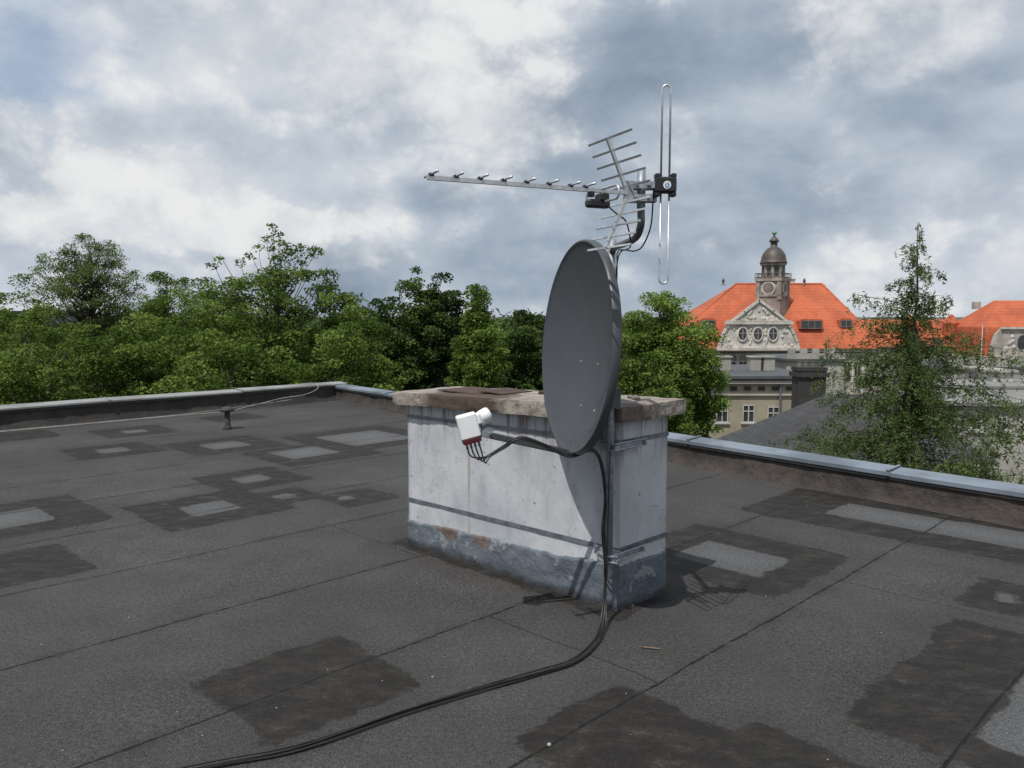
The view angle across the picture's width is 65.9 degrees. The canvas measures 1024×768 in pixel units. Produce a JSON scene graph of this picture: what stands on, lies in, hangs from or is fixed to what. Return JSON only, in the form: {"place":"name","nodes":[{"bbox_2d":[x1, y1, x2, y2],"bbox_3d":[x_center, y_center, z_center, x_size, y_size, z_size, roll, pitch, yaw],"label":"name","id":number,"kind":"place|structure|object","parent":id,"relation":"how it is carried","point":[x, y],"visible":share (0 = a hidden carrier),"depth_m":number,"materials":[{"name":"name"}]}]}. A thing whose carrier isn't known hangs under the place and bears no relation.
{"place":"outdoors","nodes":[
{"label":"outdoors","id":0,"kind":"place"},
{"bbox_2d":[0,0,1023,316],"label":"sky","id":1,"kind":"structure","parent":0,"point":[172,133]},
{"bbox_2d":[102,317,963,388],"bbox_3d":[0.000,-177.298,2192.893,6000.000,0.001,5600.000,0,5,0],"label":"ground","id":2,"kind":"structure","parent":0,"point":[958,318],"depth_m":3187.49,"materials":[{"name":"green plant"}]},
{"bbox_2d":[0,292,68,404],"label":"tree","id":3,"kind":"object","parent":2,"relation":"on","point":[6,338],"visible":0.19,"depth_m":26.02,"materials":[{"name":"green plant"}]},
{"bbox_2d":[1,311,78,391],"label":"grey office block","id":4,"kind":"structure","parent":2,"relation":"on","point":[19,312],"depth_m":68.12,"materials":[{"name":"concrete"}]},
{"bbox_2d":[0,273,91,394],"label":"tree","id":5,"kind":"object","parent":2,"relation":"on","point":[8,314],"visible":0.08,"depth_m":32.66,"materials":[{"name":"green plant"}]},
{"bbox_2d":[0,302,160,404],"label":"tree","id":6,"kind":"object","parent":2,"relation":"on","point":[9,384],"visible":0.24,"depth_m":19.84,"materials":[{"name":"green plant"}]},
{"bbox_2d":[24,233,146,389],"bbox_3d":[-15.944,3.102,30.328,4.167,17.555,4.121,-3,6,-31],"label":"tree","id":7,"kind":"object","parent":2,"relation":"on","point":[93,284],"visible":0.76,"depth_m":29.24,"materials":[{"name":"green plant"}]},
{"bbox_2d":[69,312,211,399],"bbox_3d":[-9.692,5.373,21.358,4.413,14.598,4.227,3,6,29],"label":"tree","id":8,"kind":"object","parent":2,"relation":"on","point":[135,348],"visible":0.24,"depth_m":20.56,"materials":[{"name":"green plant"}]},
{"bbox_2d":[130,271,195,375],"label":"tree","id":9,"kind":"object","parent":2,"relation":"on","point":[158,306],"visible":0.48,"depth_m":28.35,"materials":[{"name":"green plant"}]},
{"bbox_2d":[145,276,252,389],"bbox_3d":[-9.554,4.442,25.370,3.785,15.758,3.852,0,5,0],"label":"tree","id":10,"kind":"object","parent":2,"relation":"on","point":[199,325],"visible":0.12,"depth_m":24.31,"materials":[{"name":"green plant"}]},
{"bbox_2d":[173,314,298,392],"bbox_3d":[-6.940,5.504,20.128,4.580,14.545,4.013,3,6,28],"label":"tree","id":11,"kind":"object","parent":2,"relation":"on","point":[230,366],"visible":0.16,"depth_m":19.82,"materials":[{"name":"green plant"}]},
{"bbox_2d":[180,223,385,389],"bbox_3d":[-7.043,3.766,24.261,6.542,17.298,6.640,0,5,0],"label":"tree","id":12,"kind":"object","parent":2,"relation":"on","point":[270,332],"visible":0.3,"depth_m":23.19,"materials":[{"name":"green plant"}]},
{"bbox_2d":[275,321,372,387],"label":"tree","id":13,"kind":"object","parent":2,"relation":"on","point":[317,373],"visible":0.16,"depth_m":20.50,"materials":[{"name":"green plant"}]},
{"bbox_2d":[297,283,383,385],"bbox_3d":[-5.539,4.548,25.438,3.244,15.531,3.004,0,5,0],"label":"tree","id":14,"kind":"object","parent":2,"relation":"on","point":[345,299],"visible":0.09,"depth_m":24.64,"materials":[{"name":"green plant"}]},
{"bbox_2d":[1,293,679,395],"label":"wood","id":15,"kind":"object","parent":2,"relation":"on","point":[502,322],"visible":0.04,"depth_m":61.10,"materials":[{"name":"green plant"}]},
{"bbox_2d":[354,353,408,390],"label":"tree","id":16,"kind":"object","parent":2,"relation":"on","point":[377,369],"visible":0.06,"depth_m":23.45,"materials":[{"name":"green plant"}]},
{"bbox_2d":[348,296,439,390],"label":"tree","id":17,"kind":"object","parent":2,"relation":"on","point":[397,350],"visible":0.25,"depth_m":33.39,"materials":[{"name":"green plant"}]},
{"bbox_2d":[385,266,471,389],"bbox_3d":[-3.852,2.994,36.217,4.633,16.733,4.721,2,6,26],"label":"tree","id":18,"kind":"object","parent":2,"relation":"on","point":[439,330],"visible":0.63,"depth_m":35.05,"materials":[{"name":"green plant"}]},
{"bbox_2d":[444,283,513,387],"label":"tree","id":19,"kind":"object","parent":2,"relation":"on","point":[478,353],"visible":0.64,"depth_m":28.57,"materials":[{"name":"green plant"}]},
{"bbox_2d":[0,381,1023,528],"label":"apartment building","id":20,"kind":"structure","parent":2,"relation":"on","point":[995,502],"depth_m":7.41,"materials":[{"name":"metal"}]},
{"bbox_2d":[0,400,1023,767],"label":"flat roof","id":21,"kind":"structure","parent":20,"relation":"on","point":[784,626],"depth_m":3.83,"materials":[{"name":"asphalt"}]},
{"bbox_2d":[0,383,318,431],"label":"white cable","id":22,"kind":"object","parent":21,"relation":"on","point":[149,417],"visible":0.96,"depth_m":11.35,"materials":[{"name":"white plastic"}]},
{"bbox_2d":[219,406,234,429],"bbox_3d":[-3.750,0.445,10.408,0.190,0.300,0.190,0,5,0],"label":"vent pipe","id":23,"kind":"object","parent":21,"relation":"on","point":[226,410],"visible":1,"depth_m":10.38,"materials":[{"name":"metal"}]},
{"bbox_2d":[204,436,606,767],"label":"coaxial cable","id":24,"kind":"object","parent":21,"relation":"on","point":[334,739],"visible":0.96,"depth_m":3.13,"materials":[{"name":"black rubber"}]},
{"bbox_2d":[41,486,905,759],"bbox_3d":[0.046,1.075,4.858,7.280,0.006,4.402,0,5,0],"label":"roof grit","id":25,"kind":"object","parent":21,"relation":"on","point":[548,744],"visible":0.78,"depth_m":3.13,"materials":[{"name":"grey gravel"}]},
{"bbox_2d":[393,386,685,611],"bbox_3d":[0.076,0.562,4.724,1.872,1.096,0.574,5,7,45],"label":"chimney","id":26,"kind":"object","parent":21,"relation":"on","point":[530,515],"visible":0.8,"depth_m":4.37,"materials":[{"name":"white paint"}]},
{"bbox_2d":[594,169,647,564],"bbox_3d":[0.557,0.007,3.625,0.268,1.815,0.794,0,5,0],"label":"antenna mast","id":27,"kind":"object","parent":26,"relation":"attached to","point":[614,556],"visible":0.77,"depth_m":3.86,"materials":[{"name":"metal"}]},
{"bbox_2d":[424,128,656,251],"bbox_3d":[0.137,-0.742,2.996,0.964,0.434,0.320,-2,6,-25],"label":"television aerial","id":28,"kind":"object","parent":27,"relation":"attached to","point":[628,192],"visible":1,"depth_m":3.07,"materials":[{"name":"metal"}]},
{"bbox_2d":[192,189,653,767],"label":"aerial cable","id":29,"kind":"object","parent":28,"relation":"attached to","point":[478,687],"visible":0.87,"depth_m":3.12,"materials":[{"name":"black rubber"}]},
{"bbox_2d":[479,239,621,454],"bbox_3d":[0.279,-0.166,3.795,0.682,1.041,0.743,2,5,22],"label":"satellite dish","id":30,"kind":"object","parent":27,"relation":"attached to","point":[581,351],"visible":1,"depth_m":3.81,"materials":[{"name":"metal"}]},
{"bbox_2d":[455,407,491,448],"bbox_3d":[-0.174,0.204,3.615,0.172,0.190,0.074,-2,5,-19],"label":"feed converter","id":31,"kind":"object","parent":30,"relation":"attached to","point":[469,423],"visible":0.99,"depth_m":3.58,"materials":[{"name":"white plastic"}]},
{"bbox_2d":[176,438,605,767],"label":"coaxial cable","id":32,"kind":"object","parent":31,"relation":"attached to","point":[272,750],"visible":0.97,"depth_m":3.24,"materials":[{"name":"black rubber"}]},
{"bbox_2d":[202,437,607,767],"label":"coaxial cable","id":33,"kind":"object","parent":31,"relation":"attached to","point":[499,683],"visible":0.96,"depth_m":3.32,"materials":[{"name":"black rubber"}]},
{"bbox_2d":[292,439,606,750],"bbox_3d":[-0.620,0.769,3.061,2.666,0.934,0.491,-3,6,-34],"label":"coaxial cable","id":34,"kind":"object","parent":31,"relation":"attached to","point":[561,455],"visible":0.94,"depth_m":3.66,"materials":[{"name":"black rubber"}]},
{"bbox_2d":[609,207,630,279],"bbox_3d":[0.481,-0.424,3.469,0.102,0.641,0.716,1,5,12],"label":"aerial cable","id":35,"kind":"object","parent":27,"relation":"attached to","point":[623,218],"visible":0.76,"depth_m":3.24,"materials":[{"name":"black rubber"}]},
{"bbox_2d":[650,84,676,284],"bbox_3d":[0.592,-0.788,3.134,0.116,0.781,0.058,0,5,0],"label":"dipole aerial","id":36,"kind":"object","parent":27,"relation":"attached to","point":[660,185],"visible":1,"depth_m":3.12,"materials":[{"name":"metal"}]},
{"bbox_2d":[494,309,545,390],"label":"tree","id":37,"kind":"object","parent":2,"relation":"on","point":[521,341],"visible":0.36,"depth_m":31.30,"materials":[{"name":"green plant"}]},
{"bbox_2d":[539,350,626,383],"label":"tree","id":38,"kind":"object","parent":2,"relation":"on","point":[623,353],"depth_m":29.96,"materials":[{"name":"green plant"}]},
{"bbox_2d":[617,334,700,434],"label":"tree","id":39,"kind":"object","parent":2,"relation":"on","point":[626,378],"visible":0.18,"depth_m":20.75,"materials":[{"name":"green plant"}]},
{"bbox_2d":[621,290,727,437],"bbox_3d":[4.363,4.857,23.576,3.519,15.235,3.638,-2,5,-22],"label":"tree","id":40,"kind":"object","parent":2,"relation":"on","point":[671,347],"visible":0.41,"depth_m":22.34,"materials":[{"name":"green plant"}]},
{"bbox_2d":[681,354,733,439],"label":"tree","id":41,"kind":"object","parent":2,"relation":"on","point":[712,384],"visible":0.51,"depth_m":22.76,"materials":[{"name":"green plant"}]},
{"bbox_2d":[684,356,791,438],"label":"beige house","id":42,"kind":"structure","parent":2,"relation":"on","point":[759,389],"depth_m":55.33,"materials":[{"name":"paint"}]},
{"bbox_2d":[714,406,729,423],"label":"window","id":43,"kind":"structure","parent":42,"relation":"in","point":[723,419],"depth_m":55.36,"materials":[{"name":"white glass"}]},
{"bbox_2d":[740,405,755,423],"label":"window","id":44,"kind":"structure","parent":42,"relation":"in","point":[748,411],"depth_m":55.33,"materials":[{"name":"white glass"}]},
{"bbox_2d":[767,407,778,417],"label":"window","id":45,"kind":"structure","parent":42,"relation":"in","point":[771,411],"depth_m":55.33,"materials":[{"name":"white glass"}]},
{"bbox_2d":[674,230,875,393],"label":"palace","id":46,"kind":"structure","parent":2,"relation":"on","point":[773,309],"depth_m":100.75,"materials":[{"name":"tile"}]},
{"bbox_2d":[844,361,850,377],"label":"window","id":47,"kind":"structure","parent":46,"relation":"in","point":[849,372],"depth_m":100.59,"materials":[{"name":"grey glass"}]},
{"bbox_2d":[854,361,860,377],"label":"window","id":48,"kind":"structure","parent":46,"relation":"in","point":[854,361],"depth_m":100.59,"materials":[{"name":"grey glass"}]},
{"bbox_2d":[753,349,847,393],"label":"battlemented annex","id":49,"kind":"object","parent":2,"relation":"on","point":[789,359],"visible":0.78,"depth_m":72.12,"materials":[{"name":"stone"}]},
{"bbox_2d":[820,419,854,458],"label":"larch tree","id":50,"kind":"object","parent":2,"relation":"on","point":[834,441],"depth_m":14.05,"materials":[{"name":"green plant"}]},
{"bbox_2d":[763,222,1023,482],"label":"larch tree","id":51,"kind":"object","parent":2,"relation":"on","point":[895,435],"visible":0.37,"depth_m":15.82,"materials":[{"name":"green plant"}]},
{"bbox_2d":[858,314,959,393],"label":"palace wing","id":52,"kind":"structure","parent":2,"relation":"on","point":[954,321],"depth_m":107.51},
{"bbox_2d":[892,356,1023,385],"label":"battlemented block","id":53,"kind":"structure","parent":2,"relation":"on","point":[1016,376],"depth_m":69.97,"materials":[{"name":"stone"}]},
{"bbox_2d":[898,379,1023,389],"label":"grey roofed block","id":54,"kind":"structure","parent":2,"relation":"on","point":[1016,384],"depth_m":59.61,"materials":[{"name":"grey"}]},
{"bbox_2d":[932,414,1023,484],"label":"larch tree","id":55,"kind":"object","parent":2,"relation":"on","point":[985,466],"visible":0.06,"depth_m":13.13,"materials":[{"name":"green plant"}]},
{"bbox_2d":[953,300,1023,360],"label":"stone pavilion","id":56,"kind":"structure","parent":2,"relation":"on","point":[1002,321],"depth_m":101.50,"materials":[{"name":"orange tile"}]},
{"bbox_2d":[960,366,1018,381],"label":"white stair head","id":57,"kind":"object","parent":2,"relation":"on","point":[993,379],"visible":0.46,"depth_m":62.71},
{"bbox_2d":[718,394,999,475],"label":"tiled roof house","id":58,"kind":"structure","parent":0,"point":[786,424],"depth_m":36.23,"materials":[{"name":"grey tile"}]},
{"bbox_2d":[789,361,829,407],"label":"brick stack","id":59,"kind":"object","parent":58,"relation":"on","point":[802,380],"visible":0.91,"depth_m":42.69,"materials":[{"name":"brick"}]},
{"bbox_2d":[894,390,1023,483],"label":"pale terrace","id":60,"kind":"structure","parent":0,"point":[1017,395],"depth_m":44.50,"materials":[{"name":"paint"}]},
{"bbox_2d":[970,418,984,432],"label":"window","id":61,"kind":"structure","parent":60,"relation":"in","point":[978,429],"depth_m":44.31,"materials":[{"name":"white glass"}]},
{"bbox_2d":[994,416,1009,432],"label":"window","id":62,"kind":"structure","parent":60,"relation":"in","point":[1000,417],"depth_m":44.28,"materials":[{"name":"white glass"}]}
]}

